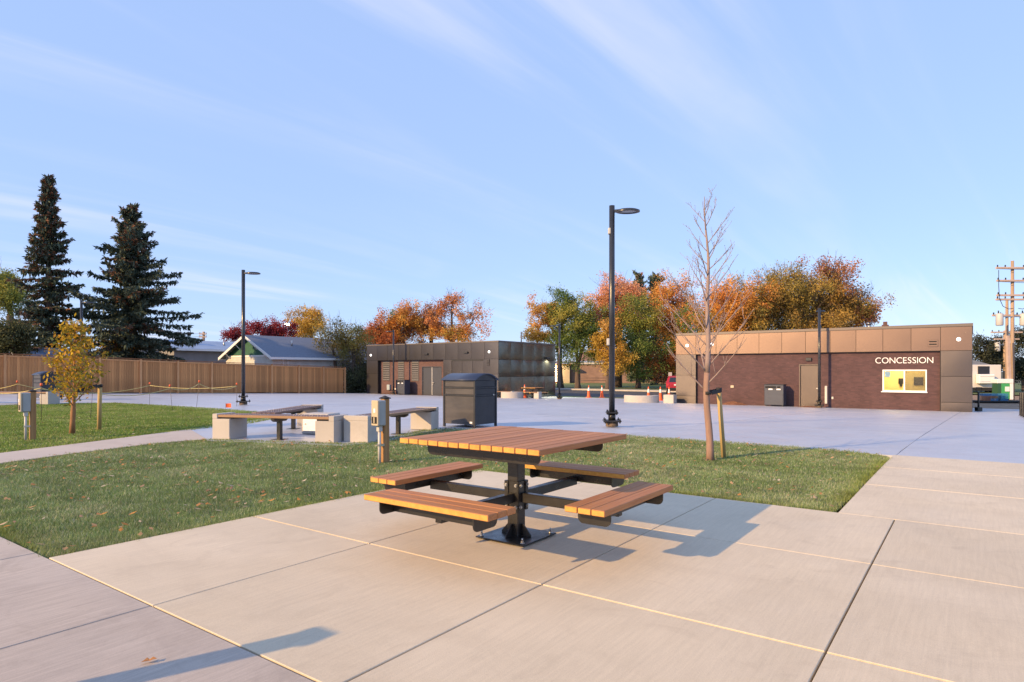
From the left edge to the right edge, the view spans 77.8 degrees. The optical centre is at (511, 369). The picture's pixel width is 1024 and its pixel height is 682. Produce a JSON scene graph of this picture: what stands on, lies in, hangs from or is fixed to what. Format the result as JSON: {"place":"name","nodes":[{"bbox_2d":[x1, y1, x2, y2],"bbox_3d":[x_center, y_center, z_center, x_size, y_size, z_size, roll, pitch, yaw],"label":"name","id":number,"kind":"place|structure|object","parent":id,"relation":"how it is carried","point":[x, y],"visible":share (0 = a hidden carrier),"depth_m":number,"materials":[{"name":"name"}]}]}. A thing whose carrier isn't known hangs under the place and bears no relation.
{"place":"outdoors","nodes":[
{"label":"outdoors","id":0,"kind":"place"},
{"bbox_2d":[0,394,112,404],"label":"pavement","id":1,"kind":"structure","parent":0,"point":[8,399],"depth_m":26.02,"materials":[{"name":"concrete"}]},
{"bbox_2d":[0,391,59,403],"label":"bench","id":2,"kind":"object","parent":1,"relation":"on","point":[50,398],"visible":0.73,"depth_m":23.45,"materials":[{"name":"concrete"}]},
{"bbox_2d":[32,371,61,398],"bbox_3d":[-20.119,0.664,27.473,1.010,1.210,0.860,0,0,36],"label":"recycling bin","id":3,"kind":"object","parent":1,"relation":"on","point":[37,379],"visible":0.63,"depth_m":27.16,"materials":[{"name":"blue"}]},
{"bbox_2d":[0,429,206,462],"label":"path","id":4,"kind":"structure","parent":0,"point":[142,440],"depth_m":10.57,"materials":[{"name":"concrete"}]},
{"bbox_2d":[0,402,270,452],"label":"lawn","id":5,"kind":"structure","parent":0,"point":[83,432],"depth_m":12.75,"materials":[{"name":"plant"}]},
{"bbox_2d":[18,389,36,439],"bbox_3d":[-8.773,0.828,11.493,0.165,0.955,0.274,0,0,40],"label":"electrical pedestal","id":6,"kind":"object","parent":5,"relation":"on","point":[26,403],"visible":0.87,"depth_m":11.48,"materials":[{"name":"grey metal"}]},
{"bbox_2d":[40,383,42,419],"bbox_3d":[-11.650,0.815,15.700,0.060,0.980,0.057,0,0,0],"label":"marker rod","id":7,"kind":"object","parent":5,"relation":"on","point":[41,384],"visible":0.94,"depth_m":15.70,"materials":[{"name":"grey metal"}]},
{"bbox_2d":[42,313,112,432],"bbox_3d":[-8.667,0.072,12.631,1.191,2.411,1.434,0,0,0],"label":"young tree","id":8,"kind":"object","parent":5,"relation":"on","point":[77,345],"visible":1,"depth_m":12.52,"materials":[{"name":"yellow plant"}]},
{"bbox_2d":[97,387,101,429],"bbox_3d":[-8.752,0.785,13.460,0.102,0.982,0.084,0,0,0],"label":"tree stake","id":9,"kind":"object","parent":5,"relation":"on","point":[99,412],"visible":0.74,"depth_m":13.43,"materials":[{"name":"brown wood"}]},
{"bbox_2d":[72,384,102,391],"bbox_3d":[-8.717,0.378,13.056,0.115,0.155,0.906,0,0,-5],"label":"tree strap","id":10,"kind":"object","parent":9,"relation":"attached to","point":[95,386],"visible":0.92,"depth_m":13.24,"materials":[{"name":"black fabric"}]},
{"bbox_2d":[0,402,256,446],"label":"fallen leaves","id":11,"kind":"object","parent":5,"relation":"on","point":[95,416],"visible":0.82,"depth_m":16.66,"materials":[{"name":"orange plant"}]},
{"bbox_3d":[-16.300,0.825,20.900,0.060,0.960,0.057,0,0,0],"label":"marker rod","id":12,"kind":"object","parent":5,"relation":"on","visible":0},
{"bbox_2d":[18,384,149,392],"bbox_3d":[-14.945,0.644,22.350,0.018,0.376,3.973,0,0,43],"label":"rope","id":13,"kind":"object","parent":12,"relation":"attached to","point":[70,392],"visible":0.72,"depth_m":22.75,"materials":[{"name":"yellow"}]},
{"bbox_3d":[-11.070,0.920,16.700,0.072,0.771,0.010,0,0,0],"label":"marker rod","id":14,"kind":"object","parent":5,"relation":"on","visible":0},
{"bbox_2d":[94,388,169,395],"bbox_3d":[-10.883,0.652,18.300,0.017,0.173,3.219,0,0,6],"label":"rope","id":15,"kind":"object","parent":14,"relation":"attached to","point":[130,395],"visible":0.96,"depth_m":18.01,"materials":[{"name":"yellow fabric"}]},
{"bbox_2d":[0,537,312,681],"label":"sidewalk","id":16,"kind":"structure","parent":0,"point":[59,623],"depth_m":2.95,"materials":[{"name":"concrete"}]},
{"bbox_2d":[0,427,890,558],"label":"lawn","id":17,"kind":"structure","parent":0,"point":[327,490],"depth_m":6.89,"materials":[{"name":"plant"}]},
{"bbox_2d":[371,396,390,462],"bbox_3d":[-1.777,0.828,8.635,0.165,0.955,0.274,0,0,40],"label":"electrical pedestal","id":18,"kind":"object","parent":17,"relation":"on","point":[380,415],"visible":0.91,"depth_m":8.60,"materials":[{"name":"grey metal"}]},
{"bbox_2d":[0,426,882,549],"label":"fallen leaves","id":19,"kind":"object","parent":17,"relation":"on","point":[238,496],"visible":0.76,"depth_m":7.80,"materials":[{"name":"orange plant"}]},
{"bbox_2d":[657,188,753,460],"bbox_3d":[2.646,-0.672,9.011,1.310,3.902,1.139,0,0,0],"label":"bare tree","id":20,"kind":"object","parent":17,"relation":"on","point":[707,413],"visible":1,"depth_m":8.90,"materials":[{"name":"brown plant"}]},
{"bbox_2d":[717,393,725,458],"bbox_3d":[3.032,0.768,9.192,0.145,1.025,0.072,0,0,0],"label":"tree stake","id":21,"kind":"object","parent":17,"relation":"on","point":[721,425],"visible":0.87,"depth_m":9.16,"materials":[{"name":"brown wood"}]},
{"bbox_2d":[705,388,721,394],"bbox_3d":[2.874,0.302,9.057,0.095,0.094,0.449,0,0,42],"label":"tree strap","id":22,"kind":"object","parent":21,"relation":"attached to","point":[716,391],"visible":0.99,"depth_m":9.04,"materials":[{"name":"black rubber"}]},
{"bbox_2d":[49,470,893,681],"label":"table pad","id":23,"kind":"object","parent":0,"point":[673,587],"visible":0.74,"depth_m":3.65,"materials":[{"name":"concrete"}]},
{"bbox_2d":[364,426,672,546],"bbox_3d":[0.033,0.869,4.766,2.037,0.752,2.037,0,0,36],"label":"picnic table","id":24,"kind":"object","parent":23,"relation":"on","point":[518,450],"visible":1,"depth_m":4.57,"materials":[{"name":"brown wood"}]},
{"bbox_2d":[0,372,1020,512],"bbox_3d":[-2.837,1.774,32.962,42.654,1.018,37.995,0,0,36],"label":"plaza","id":25,"kind":"structure","parent":0,"point":[888,433],"depth_m":19.35,"materials":[{"name":"concrete"}]},
{"bbox_2d":[0,258,36,325],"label":"autumn tree","id":26,"kind":"object","parent":25,"relation":"on","point":[10,296],"visible":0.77,"depth_m":55.33,"materials":[{"name":"green plant"}]},
{"bbox_2d":[0,309,47,355],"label":"shrub","id":27,"kind":"object","parent":25,"relation":"on","point":[14,335],"visible":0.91,"depth_m":39.35,"materials":[{"name":"green plant"}]},
{"bbox_2d":[6,174,98,351],"bbox_3d":[-32.727,-6.067,44.925,6.984,15.602,5.748,0,0,35],"label":"spruce tree","id":28,"kind":"object","parent":25,"relation":"on","point":[47,245],"visible":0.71,"depth_m":44.62,"materials":[{"name":"green plant"}]},
{"bbox_2d":[26,347,89,357],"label":"shed","id":29,"kind":"structure","parent":25,"relation":"on","point":[41,352],"depth_m":43.84,"materials":[{"name":"white"}]},
{"bbox_2d":[78,300,93,394],"bbox_3d":[-23.123,-1.219,34.389,0.844,5.120,0.432,0,0,0],"label":"lamp post","id":30,"kind":"object","parent":25,"relation":"on","point":[81,313],"visible":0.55,"depth_m":34.34,"materials":[{"name":"metal"}]},
{"bbox_2d":[98,328,136,356],"bbox_3d":[-28.572,-0.928,45.642,2.542,5.049,2.482,0,0,0],"label":"shrub","id":31,"kind":"object","parent":25,"relation":"on","point":[118,349],"visible":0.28,"depth_m":45.48,"materials":[{"name":"green plant"}]},
{"bbox_2d":[66,202,204,361],"bbox_3d":[-27.866,-5.352,46.382,8.280,14.172,9.992,0,0,0],"label":"spruce tree","id":32,"kind":"object","parent":25,"relation":"on","point":[129,321],"visible":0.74,"depth_m":45.90,"materials":[{"name":"green plant"}]},
{"bbox_2d":[0,353,345,392],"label":"wooden fence","id":33,"kind":"object","parent":25,"relation":"on","point":[123,374],"visible":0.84,"depth_m":42.84,"materials":[{"name":"brown wood"}]},
{"bbox_2d":[139,338,234,362],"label":"grey house","id":34,"kind":"structure","parent":25,"relation":"on","point":[212,351],"depth_m":61.28,"materials":[{"name":"paint"}]},
{"bbox_2d":[219,322,258,341],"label":"autumn tree","id":35,"kind":"object","parent":25,"relation":"on","point":[234,334],"visible":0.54,"depth_m":77.26,"materials":[{"name":"red plant"}]},
{"bbox_2d":[236,270,260,404],"bbox_3d":[-9.989,-1.242,24.106,0.844,5.120,0.432,0,0,0],"label":"lamp post","id":36,"kind":"object","parent":25,"relation":"on","point":[242,401],"visible":1,"depth_m":24.05,"materials":[{"name":"metal"}]},
{"bbox_2d":[237,313,299,336],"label":"autumn tree","id":37,"kind":"object","parent":25,"relation":"on","point":[275,329],"visible":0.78,"depth_m":77.28,"materials":[{"name":"red plant"}]},
{"bbox_2d":[212,412,347,442],"bbox_3d":[-4.222,1.034,11.533,2.493,0.465,0.490,0,0,15],"label":"bench","id":38,"kind":"object","parent":25,"relation":"on","point":[231,425],"visible":1,"depth_m":11.46,"materials":[{"name":"concrete"}]},
{"bbox_2d":[218,335,351,392],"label":"garage","id":39,"kind":"structure","parent":25,"relation":"on","point":[286,351],"depth_m":54.60,"materials":[{"name":"white"}]},
{"bbox_2d":[252,404,322,428],"bbox_3d":[-4.716,1.038,13.530,0.490,0.465,2.617,0,0,3],"label":"bench","id":40,"kind":"object","parent":25,"relation":"on","point":[305,408],"visible":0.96,"depth_m":13.64,"materials":[{"name":"wood"}]},
{"bbox_2d":[281,303,330,337],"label":"autumn tree","id":41,"kind":"object","parent":25,"relation":"on","point":[309,324],"visible":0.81,"depth_m":80.97,"materials":[{"name":"yellow plant"}]},
{"bbox_2d":[302,412,339,433],"bbox_3d":[-3.791,1.055,12.571,0.600,0.400,0.482,0,0,16],"label":"electrical cabinet","id":42,"kind":"object","parent":25,"relation":"on","point":[308,426],"visible":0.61,"depth_m":12.39,"materials":[{"name":"metal"}]},
{"bbox_2d":[311,314,359,392],"bbox_3d":[-15.773,-1.729,57.056,4.384,7.568,3.728,0,0,-38],"label":"shrub","id":43,"kind":"object","parent":25,"relation":"on","point":[327,339],"visible":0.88,"depth_m":56.58,"materials":[{"name":"green plant"}]},
{"bbox_2d":[330,346,366,392],"bbox_3d":[-13.492,0.282,55.645,5.155,5.112,3.860,0,0,19],"label":"dark shrub","id":44,"kind":"object","parent":25,"relation":"on","point":[355,382],"visible":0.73,"depth_m":55.30,"materials":[{"name":"green plant"}]},
{"bbox_2d":[328,317,377,390],"bbox_3d":[-14.128,-1.384,56.934,4.138,6.938,4.511,0,0,-43],"label":"tree","id":45,"kind":"object","parent":25,"relation":"on","point":[357,340],"visible":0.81,"depth_m":56.37,"materials":[{"name":"green plant"}]},
{"bbox_2d":[386,330,395,394],"bbox_3d":[-9.624,-0.617,50.382,0.844,5.120,0.432,0,0,10],"label":"lamp post","id":46,"kind":"object","parent":25,"relation":"on","point":[393,391],"visible":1,"depth_m":50.28,"materials":[{"name":"metal"}]},
{"bbox_2d":[344,407,438,442],"bbox_3d":[-2.281,1.034,12.477,0.490,0.465,2.896,0,0,18],"label":"bench","id":47,"kind":"object","parent":25,"relation":"on","point":[360,428],"visible":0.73,"depth_m":11.91,"materials":[{"name":"concrete"}]},
{"bbox_2d":[396,380,409,394],"bbox_3d":[-8.680,1.363,50.508,1.020,1.175,0.660,0,0,36],"label":"litter bin","id":48,"kind":"object","parent":25,"relation":"on","point":[402,386],"visible":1,"depth_m":50.23,"materials":[{"name":"metal"}]},
{"bbox_2d":[396,386,403,392],"bbox_3d":[-8.865,1.550,50.254,0.880,0.600,0.008,0,0,36],"label":"door panel","id":49,"kind":"structure","parent":48,"relation":"in","point":[399,389],"depth_m":50.25,"materials":[{"name":"paint"}]},
{"bbox_2d":[366,333,555,397],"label":"metal building","id":50,"kind":"structure","parent":25,"relation":"on","point":[424,368],"depth_m":49.37,"materials":[{"name":"grey metal"}]},
{"bbox_2d":[423,367,431,394],"bbox_3d":[-6.652,0.910,50.042,0.950,2.250,0.050,0,0,36],"label":"door","id":51,"kind":"structure","parent":50,"relation":"in","point":[427,371],"depth_m":50.01,"materials":[{"name":"grey metal"}]},
{"bbox_2d":[432,367,440,395],"bbox_3d":[-5.852,0.910,49.423,0.950,2.250,0.110,0,0,36],"label":"door","id":52,"kind":"structure","parent":50,"relation":"in","point":[436,371],"depth_m":49.46,"materials":[{"name":"grey metal"}]},
{"bbox_2d":[441,373,498,427],"bbox_3d":[-0.961,0.680,14.542,1.010,1.210,0.860,0,0,36],"label":"recycling bin","id":53,"kind":"object","parent":25,"relation":"on","point":[469,398],"visible":0.98,"depth_m":14.26,"materials":[{"name":"grey metal"}]},
{"bbox_2d":[501,392,523,397],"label":"curved wall","id":54,"kind":"structure","parent":25,"relation":"on","point":[512,394],"depth_m":43.92,"materials":[{"name":"concrete"}]},
{"bbox_2d":[513,391,541,398],"bbox_3d":[1.066,1.744,44.384,2.031,0.465,0.490,0,0,30],"label":"bench","id":55,"kind":"object","parent":25,"relation":"on","point":[537,395],"visible":0.7,"depth_m":43.82,"materials":[{"name":"concrete"}]},
{"bbox_2d":[523,387,547,397],"bbox_3d":[1.500,1.649,46.128,2.037,0.752,2.037,0,0,36],"label":"picnic table","id":56,"kind":"object","parent":25,"relation":"on","point":[533,389],"visible":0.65,"depth_m":46.08,"materials":[{"name":"wood"}]},
{"bbox_2d":[551,324,562,398],"bbox_3d":[3.024,-0.575,43.376,0.844,5.120,0.432,0,0,0],"label":"lamp post","id":57,"kind":"object","parent":25,"relation":"on","point":[559,396],"visible":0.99,"depth_m":43.31,"materials":[{"name":"metal"}]},
{"bbox_2d":[585,312,639,388],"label":"autumn tree","id":58,"kind":"object","parent":25,"relation":"on","point":[602,346],"visible":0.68,"depth_m":70.75,"materials":[{"name":"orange plant"}]},
{"bbox_2d":[555,388,675,391],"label":"kerb","id":59,"kind":"structure","parent":25,"relation":"on","point":[615,389],"depth_m":69.38,"materials":[{"name":"concrete"}]},
{"bbox_2d":[603,205,639,426],"bbox_3d":[2.542,-1.254,14.717,0.844,5.120,0.432,0,0,3],"label":"lamp post","id":60,"kind":"object","parent":25,"relation":"on","point":[612,420],"visible":1,"depth_m":14.67,"materials":[{"name":"metal"}]},
{"bbox_2d":[624,395,658,402],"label":"curved wall","id":61,"kind":"structure","parent":25,"relation":"on","point":[643,398],"depth_m":37.45,"materials":[{"name":"concrete"}]},
{"bbox_2d":[663,394,676,402],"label":"concrete block","id":62,"kind":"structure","parent":25,"relation":"on","point":[667,398],"depth_m":37.14,"materials":[{"name":"white concrete"}]},
{"bbox_2d":[722,401,745,404],"bbox_3d":[12.462,1.852,35.652,1.553,0.220,0.767,0,0,36],"label":"mulch heap","id":63,"kind":"object","parent":25,"relation":"on","point":[732,403],"visible":0.89,"depth_m":35.46,"materials":[{"name":"brown wood"}]},
{"bbox_2d":[764,384,786,405],"bbox_3d":[14.214,1.352,34.246,1.020,1.175,0.660,0,0,36],"label":"litter bin","id":64,"kind":"object","parent":25,"relation":"on","point":[774,394],"visible":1,"depth_m":33.99,"materials":[{"name":"metal"}]},
{"bbox_2d":[765,393,782,404],"label":"door panel","id":65,"kind":"structure","parent":64,"relation":"in","point":[770,398],"depth_m":33.97,"materials":[{"name":"paint"}]},
{"bbox_2d":[815,308,824,407],"bbox_3d":[15.963,-0.623,32.866,0.432,5.120,0.844,0,0,35],"label":"lamp post","id":66,"kind":"object","parent":25,"relation":"on","point":[818,401],"visible":1,"depth_m":32.63,"materials":[{"name":"metal"}]},
{"bbox_2d":[675,322,972,411],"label":"concession building","id":67,"kind":"structure","parent":25,"relation":"on","point":[854,374],"depth_m":32.80,"materials":[{"name":"brick"}]},
{"bbox_2d":[801,365,817,406],"bbox_3d":[15.894,0.860,33.810,0.950,2.230,0.110,0,0,36],"label":"door","id":68,"kind":"structure","parent":67,"relation":"in","point":[809,373],"depth_m":33.83,"materials":[{"name":"brown metal"}]},
{"bbox_2d":[875,357,932,362],"bbox_3d":[19.295,-0.476,31.244,2.430,0.294,0.036,0,0,36],"label":"concession sign","id":69,"kind":"object","parent":67,"relation":"attached to","point":[906,360],"visible":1,"depth_m":31.09,"materials":[{"name":"white paint"}]},
{"bbox_2d":[881,370,927,392],"bbox_3d":[19.312,0.547,31.253,1.950,1.125,0.170,0,0,36],"label":"window","id":70,"kind":"structure","parent":67,"relation":"in","point":[903,381],"depth_m":31.21,"materials":[{"name":"yellow glass"}]},
{"bbox_3d":[-13.590,0.896,23.800,0.060,0.870,0.057,0,0,0],"label":"marker rod","id":71,"kind":"object","parent":25,"relation":"on","visible":0},
{"bbox_2d":[150,385,234,388],"bbox_3d":[-11.785,0.632,23.401,3.700,0.119,0.017,0,0,12],"label":"rope","id":72,"kind":"object","parent":71,"relation":"attached to","point":[193,388],"visible":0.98,"depth_m":23.37,"materials":[{"name":"yellow"}]},
{"bbox_2d":[0,0,1023,371],"label":"sky","id":73,"kind":"structure","parent":0,"point":[358,157],"materials":[{"name":"blue"}]},
{"bbox_2d":[555,351,667,382],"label":"building","id":74,"kind":"structure","parent":0,"point":[591,373],"depth_m":105.05,"materials":[{"name":"brown brick"}]},
{"bbox_2d":[550,390,675,398],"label":"road","id":75,"kind":"structure","parent":0,"point":[583,393],"depth_m":61.08,"materials":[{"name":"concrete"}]},
{"bbox_2d":[360,315,401,343],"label":"autumn tree","id":76,"kind":"object","parent":75,"relation":"on","point":[382,335],"visible":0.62,"depth_m":71.60,"materials":[{"name":"orange plant"}]},
{"bbox_2d":[373,298,432,343],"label":"autumn tree","id":77,"kind":"object","parent":75,"relation":"on","point":[401,318],"visible":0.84,"depth_m":72.45,"materials":[{"name":"orange plant"}]},
{"bbox_2d":[402,300,448,342],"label":"autumn tree","id":78,"kind":"object","parent":75,"relation":"on","point":[424,313],"visible":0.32,"depth_m":73.97,"materials":[{"name":"orange plant"}]},
{"bbox_2d":[421,288,493,341],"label":"autumn tree","id":79,"kind":"object","parent":75,"relation":"on","point":[451,332],"visible":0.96,"depth_m":69.64,"materials":[{"name":"orange plant"}]},
{"bbox_2d":[666,376,675,393],"bbox_3d":[15.500,1.383,59.706,1.952,1.696,4.688,0,0,14],"label":"parked car","id":80,"kind":"object","parent":75,"relation":"on","point":[671,382],"visible":0.44,"depth_m":57.73,"materials":[{"name":"red paint"}]},
{"bbox_2d":[676,267,784,332],"bbox_3d":[19.656,-3.577,57.046,10.116,11.733,7.642,0,0,0],"label":"autumn tree","id":81,"kind":"object","parent":75,"relation":"on","point":[735,322],"visible":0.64,"depth_m":55.71,"materials":[{"name":"orange plant"}]},
{"bbox_2d":[555,383,1023,394],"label":"lawn","id":82,"kind":"structure","parent":0,"point":[644,386],"depth_m":82.74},
{"bbox_2d":[520,282,585,387],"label":"autumn tree","id":83,"kind":"object","parent":82,"relation":"on","point":[538,336],"visible":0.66,"depth_m":75.48,"materials":[{"name":"green plant"}]},
{"bbox_2d":[540,287,607,387],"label":"autumn tree","id":84,"kind":"object","parent":82,"relation":"on","point":[583,323],"visible":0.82,"depth_m":73.23,"materials":[{"name":"green plant"}]},
{"bbox_2d":[581,270,650,386],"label":"autumn tree","id":85,"kind":"object","parent":82,"relation":"on","point":[623,287],"visible":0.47,"depth_m":78.11,"materials":[{"name":"orange plant"}]},
{"bbox_2d":[598,291,676,388],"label":"autumn tree","id":86,"kind":"object","parent":82,"relation":"on","point":[638,324],"visible":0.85,"depth_m":73.00,"materials":[{"name":"green plant"}]},
{"bbox_2d":[623,269,662,383],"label":"spruce tree","id":87,"kind":"object","parent":82,"relation":"on","point":[639,277],"visible":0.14,"depth_m":91.41,"materials":[{"name":"green plant"}]},
{"bbox_2d":[644,272,668,384],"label":"spruce tree","id":88,"kind":"object","parent":82,"relation":"on","point":[652,278],"visible":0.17,"depth_m":93.49,"materials":[{"name":"green plant"}]},
{"bbox_2d":[636,264,703,385],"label":"autumn tree","id":89,"kind":"object","parent":82,"relation":"on","point":[670,360],"visible":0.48,"depth_m":75.26,"materials":[{"name":"orange plant"}]},
{"bbox_2d":[672,297,715,332],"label":"autumn tree","id":90,"kind":"object","parent":82,"relation":"on","point":[688,330],"visible":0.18,"depth_m":69.74,"materials":[{"name":"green plant"}]},
{"bbox_2d":[972,360,1000,392],"bbox_3d":[44.719,0.573,62.735,3.250,3.295,6.760,0,0,4],"label":"white trailer","id":91,"kind":"object","parent":82,"relation":"on","point":[983,374],"visible":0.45,"depth_m":59.87,"materials":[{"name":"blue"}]},
{"bbox_2d":[972,329,1019,391],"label":"autumn tree","id":92,"kind":"object","parent":82,"relation":"on","point":[990,354],"visible":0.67,"depth_m":61.43,"materials":[{"name":"green plant"}]},
{"bbox_2d":[991,330,1022,378],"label":"power pole","id":93,"kind":"object","parent":82,"relation":"on","point":[1000,344],"visible":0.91,"depth_m":60.82,"materials":[{"name":"brown wood"}]},
{"bbox_2d":[999,325,1023,390],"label":"autumn tree","id":94,"kind":"object","parent":82,"relation":"on","point":[1019,371],"visible":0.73,"depth_m":63.90,"materials":[{"name":"green plant"}]},
{"bbox_2d":[812,520,1023,681],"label":"walkway","id":95,"kind":"structure","parent":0,"point":[936,603],"depth_m":3.26,"materials":[{"name":"concrete"}]},
{"bbox_2d":[838,455,1023,534],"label":"walkway","id":96,"kind":"structure","parent":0,"point":[982,495],"depth_m":6.39,"materials":[{"name":"concrete"}]},
{"bbox_2d":[897,408,1023,463],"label":"plaza pavement","id":97,"kind":"structure","parent":0,"point":[991,435],"depth_m":12.53,"materials":[{"name":"concrete"}]},
{"bbox_2d":[1019,392,1020,415],"bbox_3d":[21.060,1.398,26.231,0.200,0.985,0.200,0,0,0],"label":"bollard","id":98,"kind":"object","parent":97,"relation":"on","point":[1020,403],"visible":0.58,"depth_m":26.21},
{"bbox_2d":[1021,392,1022,415],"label":"bollard","id":99,"kind":"object","parent":97,"relation":"on","point":[1021,403],"visible":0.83,"depth_m":25.25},
{"bbox_2d":[975,387,981,410],"bbox_3d":[22.819,1.425,31.000,0.324,1.172,0.240,0,0,0],"label":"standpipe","id":100,"kind":"object","parent":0,"point":[978,408],"visible":0.99,"depth_m":30.97,"materials":[{"name":"black metal"}]},
{"bbox_2d":[972,395,1018,408],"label":"alley","id":101,"kind":"structure","parent":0,"point":[1000,405],"depth_m":39.90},
{"bbox_2d":[726,259,855,329],"bbox_3d":[24.885,-4.017,58.337,12.128,12.582,8.205,0,0,0],"label":"autumn tree","id":102,"kind":"object","parent":101,"relation":"on","point":[789,300],"visible":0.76,"depth_m":56.88,"materials":[{"name":"orange plant"}]},
{"bbox_2d":[783,251,897,328],"bbox_3d":[30.874,-4.593,60.373,10.092,13.762,7.823,0,0,0],"label":"autumn tree","id":103,"kind":"object","parent":101,"relation":"on","point":[863,311],"visible":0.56,"depth_m":59.00,"materials":[{"name":"orange plant"}]},
{"bbox_2d":[973,400,1018,402],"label":"board platform","id":104,"kind":"structure","parent":101,"relation":"on","point":[1012,401],"depth_m":42.54,"materials":[{"name":"black metal"}]},
{"bbox_2d":[991,379,1012,399],"bbox_3d":[34.256,1.415,44.351,1.050,1.580,0.740,0,0,5],"label":"green cabinet","id":105,"kind":"object","parent":101,"relation":"on","point":[1005,386],"visible":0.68,"depth_m":44.01,"materials":[{"name":"green"}]},
{"bbox_2d":[992,301,1018,378],"bbox_3d":[36.050,-1.495,46.145,2.400,7.400,0.360,0,0,0],"label":"power pole","id":106,"kind":"object","parent":101,"relation":"on","point":[1007,319],"visible":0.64,"depth_m":46.14,"materials":[{"name":"brown wood"}]},
{"bbox_2d":[1005,336,1010,378],"bbox_3d":[34.620,-0.094,44.200,0.360,4.603,0.160,0,0,0],"label":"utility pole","id":107,"kind":"object","parent":101,"relation":"on","point":[1008,359],"visible":0.58,"depth_m":44.12,"materials":[{"name":"brown wood"}]},
{"bbox_2d":[995,261,1023,399],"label":"power pole","id":108,"kind":"object","parent":101,"relation":"on","point":[999,319],"visible":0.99,"depth_m":44.88,"materials":[{"name":"brown wood"}]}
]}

